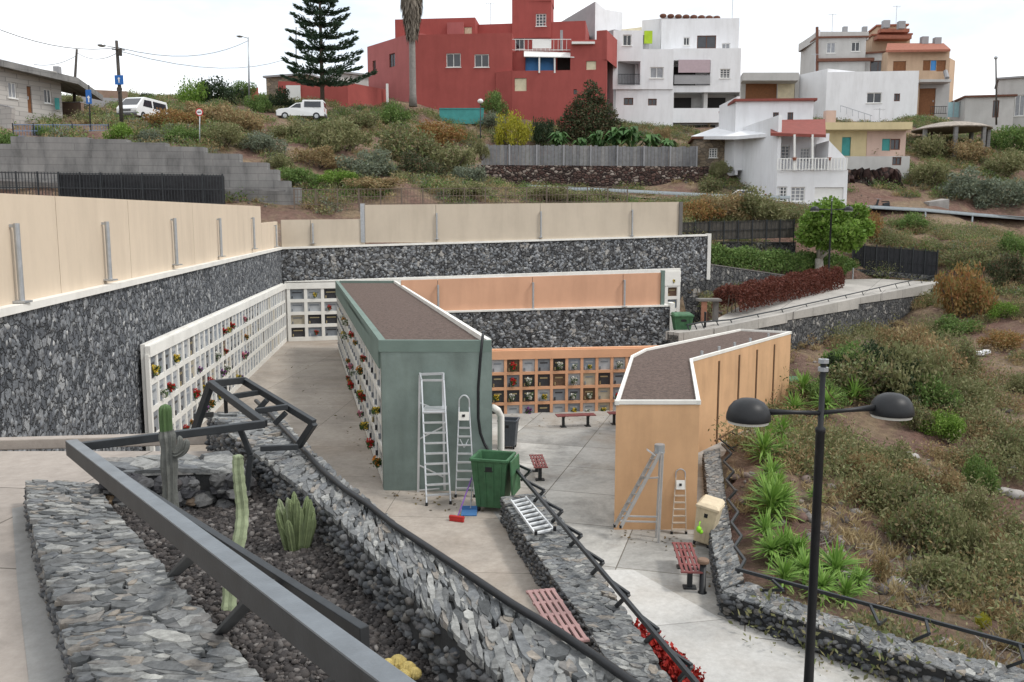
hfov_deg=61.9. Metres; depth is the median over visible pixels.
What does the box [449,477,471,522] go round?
broom
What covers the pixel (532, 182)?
ochre scrub
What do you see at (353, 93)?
garden wall
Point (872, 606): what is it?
zigzag railing
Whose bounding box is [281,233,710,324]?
stone wall
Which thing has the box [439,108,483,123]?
garden wall
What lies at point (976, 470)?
shrub
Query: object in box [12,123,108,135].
road railing
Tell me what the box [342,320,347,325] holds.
flower bunch
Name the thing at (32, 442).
edge kerb
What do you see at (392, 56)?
window
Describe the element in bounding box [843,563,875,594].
yucca plant
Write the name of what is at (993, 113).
window
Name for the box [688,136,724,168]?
shed
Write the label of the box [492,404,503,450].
downpipe
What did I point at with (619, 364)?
flower bunch
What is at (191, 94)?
shrub
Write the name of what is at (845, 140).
door
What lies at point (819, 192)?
garage door
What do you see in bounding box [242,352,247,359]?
flower bunch
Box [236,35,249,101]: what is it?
street light
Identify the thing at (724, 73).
window
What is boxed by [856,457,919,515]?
shrub
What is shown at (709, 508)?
wheelie bin
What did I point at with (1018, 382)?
shrub
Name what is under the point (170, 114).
shrub
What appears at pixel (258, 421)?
zigzag railing
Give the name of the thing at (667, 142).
broadleaf plant
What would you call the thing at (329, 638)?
zigzag railing
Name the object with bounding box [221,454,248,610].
column cactus
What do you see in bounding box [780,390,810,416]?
yucca plant
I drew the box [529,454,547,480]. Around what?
bench
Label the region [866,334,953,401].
shrub
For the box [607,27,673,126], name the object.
house
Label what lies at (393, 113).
shrub
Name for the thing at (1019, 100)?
window
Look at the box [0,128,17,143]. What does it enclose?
shrub
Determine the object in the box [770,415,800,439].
yucca plant
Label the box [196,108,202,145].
traffic sign
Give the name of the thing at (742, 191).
parked car
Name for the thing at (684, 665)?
zigzag railing
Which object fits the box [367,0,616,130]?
house
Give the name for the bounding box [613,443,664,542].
step ladder
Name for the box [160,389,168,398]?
flower bunch
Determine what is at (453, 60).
window
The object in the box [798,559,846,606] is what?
yucca plant
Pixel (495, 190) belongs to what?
olive scrub
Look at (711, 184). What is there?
shrub
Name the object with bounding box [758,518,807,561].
yucca plant
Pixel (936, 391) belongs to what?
shrub
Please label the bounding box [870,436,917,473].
shrub
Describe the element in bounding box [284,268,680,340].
niche wall
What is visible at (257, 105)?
shrub
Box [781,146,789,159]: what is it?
window
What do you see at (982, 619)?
shrub
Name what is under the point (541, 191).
shrub
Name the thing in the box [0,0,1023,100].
sky
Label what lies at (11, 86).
window
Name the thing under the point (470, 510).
dustpan
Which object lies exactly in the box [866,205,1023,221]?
guardrail
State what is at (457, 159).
shrub
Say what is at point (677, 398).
niche building
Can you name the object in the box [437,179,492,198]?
shrub
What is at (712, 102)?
glazed door
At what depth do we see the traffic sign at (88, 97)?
62.17 m
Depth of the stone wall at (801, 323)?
45.90 m
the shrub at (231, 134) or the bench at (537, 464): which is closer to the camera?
the bench at (537, 464)
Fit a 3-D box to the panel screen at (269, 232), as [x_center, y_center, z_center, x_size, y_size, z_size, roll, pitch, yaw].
[-11.224,-4.861,39.812,0.343,1.470,5.040,-1,7,-7]
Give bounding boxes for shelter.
[911,121,993,156]
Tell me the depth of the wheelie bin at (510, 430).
28.18 m
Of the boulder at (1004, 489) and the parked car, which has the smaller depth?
the boulder at (1004, 489)
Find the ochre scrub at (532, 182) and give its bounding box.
[37,91,1019,305]
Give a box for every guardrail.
[529,185,789,203]
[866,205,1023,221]
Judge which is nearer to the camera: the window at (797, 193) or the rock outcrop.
the window at (797, 193)
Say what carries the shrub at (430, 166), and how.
on the hillside
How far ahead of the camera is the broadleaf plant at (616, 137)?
86.86 m
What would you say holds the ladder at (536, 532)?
on the wall at (564, 569)
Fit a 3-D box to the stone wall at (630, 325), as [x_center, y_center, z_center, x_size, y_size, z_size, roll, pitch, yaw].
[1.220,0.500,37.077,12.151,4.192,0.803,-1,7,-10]
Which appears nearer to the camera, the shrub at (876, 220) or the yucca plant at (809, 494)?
the yucca plant at (809, 494)
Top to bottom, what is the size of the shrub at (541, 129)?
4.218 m
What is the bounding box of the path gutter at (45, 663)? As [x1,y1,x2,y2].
[12,506,67,681]
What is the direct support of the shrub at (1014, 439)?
on the hillside
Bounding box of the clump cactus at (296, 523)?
[275,491,315,551]
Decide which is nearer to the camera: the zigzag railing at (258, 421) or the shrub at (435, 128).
the zigzag railing at (258, 421)
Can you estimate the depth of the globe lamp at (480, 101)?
87.66 m
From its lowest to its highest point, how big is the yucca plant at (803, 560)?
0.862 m
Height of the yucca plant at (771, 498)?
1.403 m
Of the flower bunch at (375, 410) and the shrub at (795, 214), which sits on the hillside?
the shrub at (795, 214)
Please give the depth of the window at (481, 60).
100.07 m
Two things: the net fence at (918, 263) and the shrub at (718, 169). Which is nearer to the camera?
the net fence at (918, 263)
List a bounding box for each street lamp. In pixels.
[726,358,914,681]
[810,198,852,271]
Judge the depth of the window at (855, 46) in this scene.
119.45 m
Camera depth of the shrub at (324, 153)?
59.71 m
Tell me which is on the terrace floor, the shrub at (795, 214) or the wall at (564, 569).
the wall at (564, 569)
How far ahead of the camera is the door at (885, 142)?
86.25 m
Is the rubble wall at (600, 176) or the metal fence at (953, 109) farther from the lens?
the metal fence at (953, 109)
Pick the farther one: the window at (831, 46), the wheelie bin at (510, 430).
the window at (831, 46)
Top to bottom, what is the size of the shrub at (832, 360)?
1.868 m
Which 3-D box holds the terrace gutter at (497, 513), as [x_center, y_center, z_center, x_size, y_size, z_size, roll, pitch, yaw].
[0.759,3.803,12.791,0.227,0.001,8.076,-2,8,-15]
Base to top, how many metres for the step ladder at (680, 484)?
1.535 m
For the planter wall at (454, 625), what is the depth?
4.13 m
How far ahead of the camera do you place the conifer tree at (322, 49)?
81.20 m
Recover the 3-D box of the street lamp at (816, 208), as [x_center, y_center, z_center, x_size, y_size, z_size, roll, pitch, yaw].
[19.992,-5.973,53.676,2.586,5.915,0.562,1,7,10]
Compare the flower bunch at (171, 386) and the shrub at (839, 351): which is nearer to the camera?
the flower bunch at (171, 386)
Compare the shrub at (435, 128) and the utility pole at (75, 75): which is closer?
the utility pole at (75, 75)
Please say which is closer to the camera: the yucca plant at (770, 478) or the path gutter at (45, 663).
the path gutter at (45, 663)
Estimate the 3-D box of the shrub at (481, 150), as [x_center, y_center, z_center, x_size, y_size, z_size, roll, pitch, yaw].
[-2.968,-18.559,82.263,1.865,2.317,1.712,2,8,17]
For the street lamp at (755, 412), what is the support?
on the plaza
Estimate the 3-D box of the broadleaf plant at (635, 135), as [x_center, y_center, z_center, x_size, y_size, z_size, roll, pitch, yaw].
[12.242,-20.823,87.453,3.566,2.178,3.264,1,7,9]
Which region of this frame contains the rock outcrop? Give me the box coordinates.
[847,167,905,189]
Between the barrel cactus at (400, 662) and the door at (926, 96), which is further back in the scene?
the door at (926, 96)
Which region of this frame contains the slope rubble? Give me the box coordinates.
[94,106,1023,658]
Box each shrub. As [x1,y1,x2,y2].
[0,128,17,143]
[32,125,51,135]
[62,94,84,103]
[101,122,132,138]
[135,127,167,141]
[139,91,154,97]
[141,107,207,127]
[162,124,201,140]
[174,75,209,102]
[177,101,230,121]
[195,74,244,104]
[198,120,248,148]
[214,102,265,132]
[226,79,257,101]
[239,129,290,152]
[242,92,272,112]
[264,151,296,168]
[267,86,294,108]
[271,118,305,137]
[276,165,323,184]
[288,145,345,168]
[298,114,375,151]
[317,168,359,184]
[335,146,397,176]
[340,176,407,190]
[346,110,379,128]
[374,100,411,124]
[377,117,440,162]
[396,148,450,177]
[413,118,467,146]
[423,140,479,173]
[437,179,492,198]
[450,162,486,183]
[473,137,489,160]
[478,110,505,128]
[481,88,509,116]
[494,109,534,148]
[519,184,596,201]
[531,116,555,145]
[578,188,626,200]
[650,125,671,144]
[683,199,726,221]
[696,190,756,221]
[697,174,723,193]
[709,160,732,178]
[727,183,789,220]
[779,205,805,224]
[805,375,849,407]
[818,339,874,367]
[819,349,859,382]
[826,347,898,400]
[837,450,888,474]
[855,338,923,393]
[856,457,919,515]
[859,201,885,242]
[864,551,890,582]
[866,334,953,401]
[866,390,922,414]
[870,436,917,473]
[873,322,935,352]
[881,490,962,555]
[889,478,963,522]
[891,211,929,230]
[894,459,940,484]
[900,399,935,433]
[905,158,952,185]
[905,370,965,414]
[906,552,971,598]
[910,132,950,157]
[913,328,970,385]
[917,408,967,443]
[920,463,967,499]
[924,503,990,563]
[930,165,1003,198]
[932,260,1000,319]
[932,313,984,336]
[939,245,994,274]
[942,375,999,414]
[943,332,981,373]
[945,137,994,162]
[945,480,993,527]
[961,449,1001,495]
[970,520,1005,552]
[972,173,1023,209]
[974,611,991,628]
[976,124,1023,150]
[976,329,1023,349]
[980,144,1023,176]
[985,249,1023,287]
[985,300,1021,319]
[992,427,1023,458]
[996,228,1023,256]
[1001,372,1023,394]
[1001,511,1023,543]
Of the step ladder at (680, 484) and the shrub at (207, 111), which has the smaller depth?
the step ladder at (680, 484)
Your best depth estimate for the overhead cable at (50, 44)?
53.59 m
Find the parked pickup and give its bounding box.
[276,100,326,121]
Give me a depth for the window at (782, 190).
74.53 m
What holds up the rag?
on the hillside
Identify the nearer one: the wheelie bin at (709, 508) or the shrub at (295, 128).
the wheelie bin at (709, 508)
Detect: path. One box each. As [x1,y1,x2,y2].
[0,451,211,681]
[691,279,926,327]
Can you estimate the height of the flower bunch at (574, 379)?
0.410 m
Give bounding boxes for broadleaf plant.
[547,131,571,145]
[570,137,592,145]
[586,130,611,146]
[602,127,628,147]
[618,126,647,146]
[639,134,662,148]
[659,138,676,150]
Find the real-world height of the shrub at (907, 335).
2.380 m
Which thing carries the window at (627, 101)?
in the house at (640, 89)
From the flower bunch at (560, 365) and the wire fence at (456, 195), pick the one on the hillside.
the wire fence at (456, 195)
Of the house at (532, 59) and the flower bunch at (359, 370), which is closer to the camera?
the flower bunch at (359, 370)
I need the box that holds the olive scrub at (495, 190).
[0,89,1023,322]
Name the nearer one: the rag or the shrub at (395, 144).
the rag
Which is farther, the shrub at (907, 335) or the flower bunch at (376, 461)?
the shrub at (907, 335)
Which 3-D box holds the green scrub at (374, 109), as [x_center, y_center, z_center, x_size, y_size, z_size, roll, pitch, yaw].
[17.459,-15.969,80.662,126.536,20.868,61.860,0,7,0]
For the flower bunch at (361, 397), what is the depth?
22.62 m
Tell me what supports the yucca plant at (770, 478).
on the hillside
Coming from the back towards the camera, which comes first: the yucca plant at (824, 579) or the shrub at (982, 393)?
the shrub at (982, 393)
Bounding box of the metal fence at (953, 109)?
[947,101,960,117]
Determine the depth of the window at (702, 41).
105.98 m
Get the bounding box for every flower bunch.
[152,364,160,376]
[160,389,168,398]
[167,382,176,392]
[173,353,180,362]
[193,388,200,399]
[209,399,216,408]
[215,351,221,361]
[220,368,226,377]
[224,364,230,374]
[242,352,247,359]
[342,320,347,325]
[347,363,353,370]
[347,381,353,389]
[348,331,353,338]
[355,365,362,374]
[356,410,362,417]
[357,393,365,401]
[359,421,368,430]
[360,355,365,361]
[365,437,374,449]
[371,406,379,414]
[372,455,381,468]
[493,395,499,400]
[509,394,514,401]
[510,362,516,370]
[510,377,516,385]
[525,377,531,386]
[525,406,532,413]
[526,392,533,399]
[557,362,563,368]
[570,376,577,385]
[617,361,622,368]
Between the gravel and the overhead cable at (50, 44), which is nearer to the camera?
the gravel
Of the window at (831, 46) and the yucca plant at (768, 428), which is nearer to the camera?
the yucca plant at (768, 428)
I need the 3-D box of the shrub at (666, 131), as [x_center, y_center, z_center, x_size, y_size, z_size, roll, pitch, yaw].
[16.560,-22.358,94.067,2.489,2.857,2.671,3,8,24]
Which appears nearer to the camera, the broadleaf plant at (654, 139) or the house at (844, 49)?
the broadleaf plant at (654, 139)
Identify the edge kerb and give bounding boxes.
[0,433,207,449]
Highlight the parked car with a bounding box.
[721,190,762,197]
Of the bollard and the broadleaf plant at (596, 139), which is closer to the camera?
the bollard
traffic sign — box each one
[85,85,91,122]
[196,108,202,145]
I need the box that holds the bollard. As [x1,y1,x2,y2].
[704,312,706,327]
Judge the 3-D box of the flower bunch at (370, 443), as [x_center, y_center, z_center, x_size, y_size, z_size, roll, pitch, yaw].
[-3.379,2.439,20.322,0.264,0.297,0.196,1,7,10]
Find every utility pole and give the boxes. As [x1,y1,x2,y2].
[73,49,77,101]
[97,40,124,123]
[994,56,997,124]
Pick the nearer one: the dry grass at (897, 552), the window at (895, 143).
the dry grass at (897, 552)
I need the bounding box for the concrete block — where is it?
[924,199,948,208]
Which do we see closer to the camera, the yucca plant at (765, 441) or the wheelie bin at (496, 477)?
the wheelie bin at (496, 477)
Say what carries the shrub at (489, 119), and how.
on the hillside
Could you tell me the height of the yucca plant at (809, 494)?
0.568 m
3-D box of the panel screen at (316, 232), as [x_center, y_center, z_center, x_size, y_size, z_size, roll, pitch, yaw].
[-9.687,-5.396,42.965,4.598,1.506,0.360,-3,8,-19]
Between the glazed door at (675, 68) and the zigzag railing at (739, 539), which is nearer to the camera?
the zigzag railing at (739, 539)
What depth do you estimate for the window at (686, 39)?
106.09 m
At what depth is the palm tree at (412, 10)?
92.07 m
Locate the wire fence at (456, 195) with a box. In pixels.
[293,186,627,211]
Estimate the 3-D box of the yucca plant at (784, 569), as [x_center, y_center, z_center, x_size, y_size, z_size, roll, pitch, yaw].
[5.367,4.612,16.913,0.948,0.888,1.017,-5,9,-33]
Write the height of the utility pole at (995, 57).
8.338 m
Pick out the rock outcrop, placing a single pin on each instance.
(890, 173)
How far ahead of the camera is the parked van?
66.77 m
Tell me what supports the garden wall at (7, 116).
on the hillside
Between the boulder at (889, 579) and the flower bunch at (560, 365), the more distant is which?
the flower bunch at (560, 365)
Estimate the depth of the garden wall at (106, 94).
86.11 m
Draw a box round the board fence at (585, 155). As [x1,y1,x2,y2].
[481,144,697,165]
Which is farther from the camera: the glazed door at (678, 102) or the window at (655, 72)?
the glazed door at (678, 102)
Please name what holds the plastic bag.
hanging from the wheelie bin at (709, 508)
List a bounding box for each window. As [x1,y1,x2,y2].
[8,82,18,99]
[44,89,53,104]
[390,53,394,66]
[446,53,460,67]
[474,54,489,67]
[514,38,524,49]
[535,14,546,26]
[623,35,631,45]
[624,98,632,104]
[648,99,656,104]
[649,67,663,78]
[683,37,689,45]
[697,35,715,47]
[709,148,717,157]
[719,69,730,78]
[722,43,729,47]
[777,187,787,201]
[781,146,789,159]
[787,112,792,119]
[790,187,805,201]
[800,148,810,162]
[826,42,835,53]
[851,42,859,51]
[866,93,881,103]
[870,61,880,70]
[890,139,899,149]
[892,157,900,164]
[894,94,899,100]
[992,100,998,117]
[1013,95,1023,116]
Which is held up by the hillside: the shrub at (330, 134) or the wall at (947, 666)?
the shrub at (330, 134)
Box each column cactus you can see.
[158,404,189,506]
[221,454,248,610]
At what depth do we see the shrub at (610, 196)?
69.46 m
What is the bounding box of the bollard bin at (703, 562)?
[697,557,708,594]
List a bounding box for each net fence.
[682,219,794,246]
[852,244,941,280]
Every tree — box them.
[279,0,377,101]
[400,0,422,106]
[554,79,626,143]
[793,195,878,268]
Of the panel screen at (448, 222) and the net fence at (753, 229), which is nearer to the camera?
the panel screen at (448, 222)
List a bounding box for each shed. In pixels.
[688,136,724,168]
[949,94,1017,130]
[994,76,1023,126]
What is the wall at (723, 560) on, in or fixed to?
on the plaza
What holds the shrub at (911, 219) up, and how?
on the hillside
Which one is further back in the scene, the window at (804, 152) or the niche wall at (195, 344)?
the window at (804, 152)
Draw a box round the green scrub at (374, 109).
[5,88,1023,305]
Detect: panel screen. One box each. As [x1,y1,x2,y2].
[0,193,261,305]
[261,222,279,250]
[278,219,364,246]
[360,202,682,242]
[401,270,664,310]
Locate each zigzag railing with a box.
[65,439,415,681]
[82,377,317,490]
[516,465,699,681]
[714,394,794,573]
[735,567,1023,668]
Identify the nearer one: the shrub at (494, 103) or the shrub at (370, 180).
the shrub at (370, 180)
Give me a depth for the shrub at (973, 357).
39.46 m
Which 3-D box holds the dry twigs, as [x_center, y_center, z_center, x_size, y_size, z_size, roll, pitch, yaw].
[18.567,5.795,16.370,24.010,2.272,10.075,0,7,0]
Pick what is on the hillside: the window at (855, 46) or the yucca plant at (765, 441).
the yucca plant at (765, 441)
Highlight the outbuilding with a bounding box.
[263,72,368,94]
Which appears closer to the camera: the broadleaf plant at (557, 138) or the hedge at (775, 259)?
the hedge at (775, 259)
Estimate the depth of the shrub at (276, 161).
57.96 m
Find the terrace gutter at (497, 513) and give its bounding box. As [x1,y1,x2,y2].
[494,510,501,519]
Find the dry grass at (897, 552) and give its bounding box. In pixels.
[696,220,1023,661]
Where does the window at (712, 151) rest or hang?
in the shed at (710, 151)
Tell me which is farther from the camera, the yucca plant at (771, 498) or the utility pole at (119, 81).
the utility pole at (119, 81)
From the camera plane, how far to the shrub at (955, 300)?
51.30 m
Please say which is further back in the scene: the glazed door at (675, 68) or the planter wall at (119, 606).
the glazed door at (675, 68)
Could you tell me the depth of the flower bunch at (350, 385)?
27.82 m
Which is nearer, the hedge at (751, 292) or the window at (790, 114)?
the hedge at (751, 292)
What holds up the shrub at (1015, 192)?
on the hillside
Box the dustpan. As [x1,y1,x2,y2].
[461,474,476,515]
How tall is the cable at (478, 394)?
2.702 m
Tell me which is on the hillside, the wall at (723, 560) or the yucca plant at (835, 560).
the yucca plant at (835, 560)
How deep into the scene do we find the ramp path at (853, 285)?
50.05 m
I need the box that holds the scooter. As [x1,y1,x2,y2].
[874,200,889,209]
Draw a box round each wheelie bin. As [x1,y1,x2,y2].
[469,449,520,512]
[497,417,519,448]
[670,312,693,329]
[693,494,724,547]
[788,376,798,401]
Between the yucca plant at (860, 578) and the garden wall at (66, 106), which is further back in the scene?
the garden wall at (66, 106)
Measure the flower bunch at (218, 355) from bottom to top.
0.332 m
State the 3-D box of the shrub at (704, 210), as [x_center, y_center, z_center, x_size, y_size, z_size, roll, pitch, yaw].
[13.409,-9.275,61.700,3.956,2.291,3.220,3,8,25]
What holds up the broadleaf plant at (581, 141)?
on the hillside
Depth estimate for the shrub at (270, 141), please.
60.02 m
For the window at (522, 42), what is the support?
in the house at (532, 59)
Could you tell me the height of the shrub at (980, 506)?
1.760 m
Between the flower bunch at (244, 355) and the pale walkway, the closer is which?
the pale walkway
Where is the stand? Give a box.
[695,298,721,320]
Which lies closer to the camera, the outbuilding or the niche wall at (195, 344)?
the niche wall at (195, 344)
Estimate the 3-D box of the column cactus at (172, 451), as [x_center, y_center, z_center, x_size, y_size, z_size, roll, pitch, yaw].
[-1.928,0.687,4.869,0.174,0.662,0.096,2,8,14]
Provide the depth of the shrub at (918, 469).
26.05 m
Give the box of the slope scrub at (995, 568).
[633,188,1023,681]
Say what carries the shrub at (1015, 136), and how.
on the hillside
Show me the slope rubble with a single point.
(806, 516)
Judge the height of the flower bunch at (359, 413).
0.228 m
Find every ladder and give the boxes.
[417,372,451,505]
[454,395,474,497]
[510,496,555,535]
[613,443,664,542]
[670,468,686,533]
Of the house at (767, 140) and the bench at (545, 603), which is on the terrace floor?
the bench at (545, 603)
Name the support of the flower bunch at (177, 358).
in the niche wall at (195, 344)
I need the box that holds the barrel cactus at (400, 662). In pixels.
[385,654,421,679]
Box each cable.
[1,30,115,49]
[121,41,246,55]
[124,52,290,67]
[477,333,488,449]
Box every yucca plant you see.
[740,426,787,463]
[741,472,803,523]
[744,467,789,504]
[744,508,784,542]
[747,525,793,569]
[750,452,790,482]
[754,478,801,523]
[758,466,794,495]
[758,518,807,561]
[760,421,783,437]
[762,551,805,593]
[768,432,798,458]
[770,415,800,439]
[777,528,823,569]
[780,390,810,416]
[784,542,824,584]
[787,369,815,397]
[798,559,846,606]
[805,485,827,503]
[808,384,845,417]
[819,534,867,589]
[830,569,868,608]
[842,374,872,404]
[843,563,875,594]
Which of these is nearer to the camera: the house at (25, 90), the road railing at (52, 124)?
the road railing at (52, 124)
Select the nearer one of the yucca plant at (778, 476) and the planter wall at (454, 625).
the planter wall at (454, 625)
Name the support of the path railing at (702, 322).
on the ramp path at (853, 285)
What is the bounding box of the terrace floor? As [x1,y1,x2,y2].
[188,340,559,625]
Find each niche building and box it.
[335,281,491,490]
[614,329,791,529]
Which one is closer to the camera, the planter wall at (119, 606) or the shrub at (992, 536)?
the planter wall at (119, 606)
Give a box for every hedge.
[711,242,860,273]
[711,264,845,313]
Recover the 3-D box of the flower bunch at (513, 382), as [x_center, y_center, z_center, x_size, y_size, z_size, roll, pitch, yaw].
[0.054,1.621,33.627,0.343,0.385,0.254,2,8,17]
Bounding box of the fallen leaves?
[285,359,710,586]
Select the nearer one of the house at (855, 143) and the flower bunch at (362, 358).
the flower bunch at (362, 358)
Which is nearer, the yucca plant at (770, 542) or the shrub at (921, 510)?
the yucca plant at (770, 542)
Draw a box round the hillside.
[0,94,1023,667]
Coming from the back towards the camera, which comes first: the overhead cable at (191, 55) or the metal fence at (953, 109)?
the metal fence at (953, 109)
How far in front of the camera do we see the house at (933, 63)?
117.82 m
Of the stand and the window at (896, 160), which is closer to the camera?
the stand
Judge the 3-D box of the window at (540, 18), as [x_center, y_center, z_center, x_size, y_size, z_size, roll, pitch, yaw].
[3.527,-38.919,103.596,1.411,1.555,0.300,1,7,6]
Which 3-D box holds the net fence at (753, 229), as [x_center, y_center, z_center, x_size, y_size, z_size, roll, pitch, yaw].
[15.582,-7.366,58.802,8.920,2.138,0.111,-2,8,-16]
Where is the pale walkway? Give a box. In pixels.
[605,570,834,681]
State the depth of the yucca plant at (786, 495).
20.98 m
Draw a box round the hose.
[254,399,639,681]
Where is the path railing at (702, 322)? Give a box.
[686,275,934,329]
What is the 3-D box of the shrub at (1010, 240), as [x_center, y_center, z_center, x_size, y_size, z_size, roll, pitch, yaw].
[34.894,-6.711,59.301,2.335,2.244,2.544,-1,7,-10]
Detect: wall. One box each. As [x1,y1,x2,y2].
[0,104,14,128]
[0,136,301,204]
[0,247,281,450]
[23,479,264,681]
[62,102,83,115]
[81,90,127,106]
[90,451,256,509]
[140,283,286,450]
[204,411,621,681]
[250,81,388,107]
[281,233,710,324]
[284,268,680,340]
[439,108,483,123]
[446,302,674,348]
[477,165,708,188]
[492,345,658,413]
[499,492,671,681]
[665,281,938,348]
[702,448,743,610]
[706,263,782,296]
[711,241,795,255]
[717,582,1023,681]
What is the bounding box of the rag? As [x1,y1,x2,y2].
[976,350,990,355]
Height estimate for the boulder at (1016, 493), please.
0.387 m
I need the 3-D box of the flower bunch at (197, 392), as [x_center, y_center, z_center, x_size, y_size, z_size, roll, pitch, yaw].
[-8.643,1.446,23.384,0.300,0.337,0.222,-1,7,-11]
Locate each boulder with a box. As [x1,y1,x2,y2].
[887,576,906,584]
[998,487,1010,493]
[1005,489,1023,498]
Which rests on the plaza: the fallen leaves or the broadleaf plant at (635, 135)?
the fallen leaves
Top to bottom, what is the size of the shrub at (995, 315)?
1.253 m
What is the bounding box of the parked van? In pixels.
[116,97,167,120]
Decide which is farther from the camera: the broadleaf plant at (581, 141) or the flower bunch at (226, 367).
the broadleaf plant at (581, 141)
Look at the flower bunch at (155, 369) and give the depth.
19.50 m
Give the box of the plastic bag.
[696,521,702,533]
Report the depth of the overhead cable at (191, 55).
72.42 m
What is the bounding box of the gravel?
[112,483,441,681]
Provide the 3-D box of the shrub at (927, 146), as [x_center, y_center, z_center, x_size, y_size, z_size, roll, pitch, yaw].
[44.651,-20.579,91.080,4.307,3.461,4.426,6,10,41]
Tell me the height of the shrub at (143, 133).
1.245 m
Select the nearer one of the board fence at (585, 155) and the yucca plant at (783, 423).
the yucca plant at (783, 423)
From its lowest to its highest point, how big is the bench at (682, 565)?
0.468 m
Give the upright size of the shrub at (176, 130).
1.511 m
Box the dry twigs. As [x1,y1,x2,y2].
[807,523,1023,668]
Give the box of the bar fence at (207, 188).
[0,171,224,203]
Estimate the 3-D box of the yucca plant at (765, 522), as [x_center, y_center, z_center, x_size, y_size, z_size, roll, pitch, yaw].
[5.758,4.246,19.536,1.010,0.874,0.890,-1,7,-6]
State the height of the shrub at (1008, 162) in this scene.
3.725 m
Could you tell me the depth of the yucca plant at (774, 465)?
23.03 m
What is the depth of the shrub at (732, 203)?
62.13 m
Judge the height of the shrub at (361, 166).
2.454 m
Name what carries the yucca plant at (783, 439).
on the hillside
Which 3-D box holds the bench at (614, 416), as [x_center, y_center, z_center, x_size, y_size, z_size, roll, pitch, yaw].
[4.201,2.891,31.966,1.233,0.468,0.416,-1,7,-7]
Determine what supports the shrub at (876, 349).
on the hillside
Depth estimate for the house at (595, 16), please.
110.73 m
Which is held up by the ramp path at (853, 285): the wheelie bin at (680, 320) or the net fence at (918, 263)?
the wheelie bin at (680, 320)
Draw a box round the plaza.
[492,410,889,681]
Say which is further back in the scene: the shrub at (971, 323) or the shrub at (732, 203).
the shrub at (732, 203)
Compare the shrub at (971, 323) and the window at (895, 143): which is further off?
the window at (895, 143)
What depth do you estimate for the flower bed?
10.39 m
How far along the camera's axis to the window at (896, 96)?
108.30 m
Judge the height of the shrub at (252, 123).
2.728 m
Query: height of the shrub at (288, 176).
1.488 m
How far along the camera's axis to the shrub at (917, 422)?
31.70 m
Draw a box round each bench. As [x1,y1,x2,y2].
[526,588,589,641]
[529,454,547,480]
[555,413,595,427]
[607,411,615,424]
[672,542,702,589]
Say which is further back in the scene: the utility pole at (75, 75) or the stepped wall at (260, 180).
the utility pole at (75, 75)
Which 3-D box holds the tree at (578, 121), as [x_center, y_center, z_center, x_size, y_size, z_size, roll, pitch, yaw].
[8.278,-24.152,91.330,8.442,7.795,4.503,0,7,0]
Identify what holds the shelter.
on the hillside
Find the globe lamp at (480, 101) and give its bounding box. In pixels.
[478,99,482,138]
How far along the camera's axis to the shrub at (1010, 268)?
54.91 m
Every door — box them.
[26,86,31,112]
[673,67,694,85]
[674,98,690,107]
[707,98,725,107]
[814,188,842,198]
[841,137,850,155]
[882,139,889,150]
[918,88,935,115]
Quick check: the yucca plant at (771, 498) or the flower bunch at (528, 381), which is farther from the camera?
the flower bunch at (528, 381)
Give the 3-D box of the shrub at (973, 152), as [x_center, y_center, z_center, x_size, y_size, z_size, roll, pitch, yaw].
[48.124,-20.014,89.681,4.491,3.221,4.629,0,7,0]
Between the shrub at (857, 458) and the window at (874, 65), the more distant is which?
the window at (874, 65)
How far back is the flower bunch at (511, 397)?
33.66 m
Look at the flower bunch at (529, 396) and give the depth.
33.75 m
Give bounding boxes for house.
[0,59,102,123]
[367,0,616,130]
[561,1,622,39]
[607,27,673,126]
[642,0,740,127]
[691,96,847,205]
[740,53,918,121]
[798,14,885,74]
[823,108,912,179]
[866,6,954,119]
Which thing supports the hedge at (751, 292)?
on the ramp path at (853, 285)
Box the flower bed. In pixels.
[632,618,705,681]
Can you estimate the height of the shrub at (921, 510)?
1.826 m
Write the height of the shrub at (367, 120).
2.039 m
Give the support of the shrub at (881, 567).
on the hillside
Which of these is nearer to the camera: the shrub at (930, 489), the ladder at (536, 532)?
the ladder at (536, 532)
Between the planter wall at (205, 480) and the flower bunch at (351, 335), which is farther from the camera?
the flower bunch at (351, 335)
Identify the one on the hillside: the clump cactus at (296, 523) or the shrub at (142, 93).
the shrub at (142, 93)
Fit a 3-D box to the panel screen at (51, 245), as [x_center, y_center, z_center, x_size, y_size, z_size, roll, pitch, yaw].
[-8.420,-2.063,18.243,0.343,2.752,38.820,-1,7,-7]
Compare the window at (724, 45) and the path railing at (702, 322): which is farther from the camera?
the window at (724, 45)

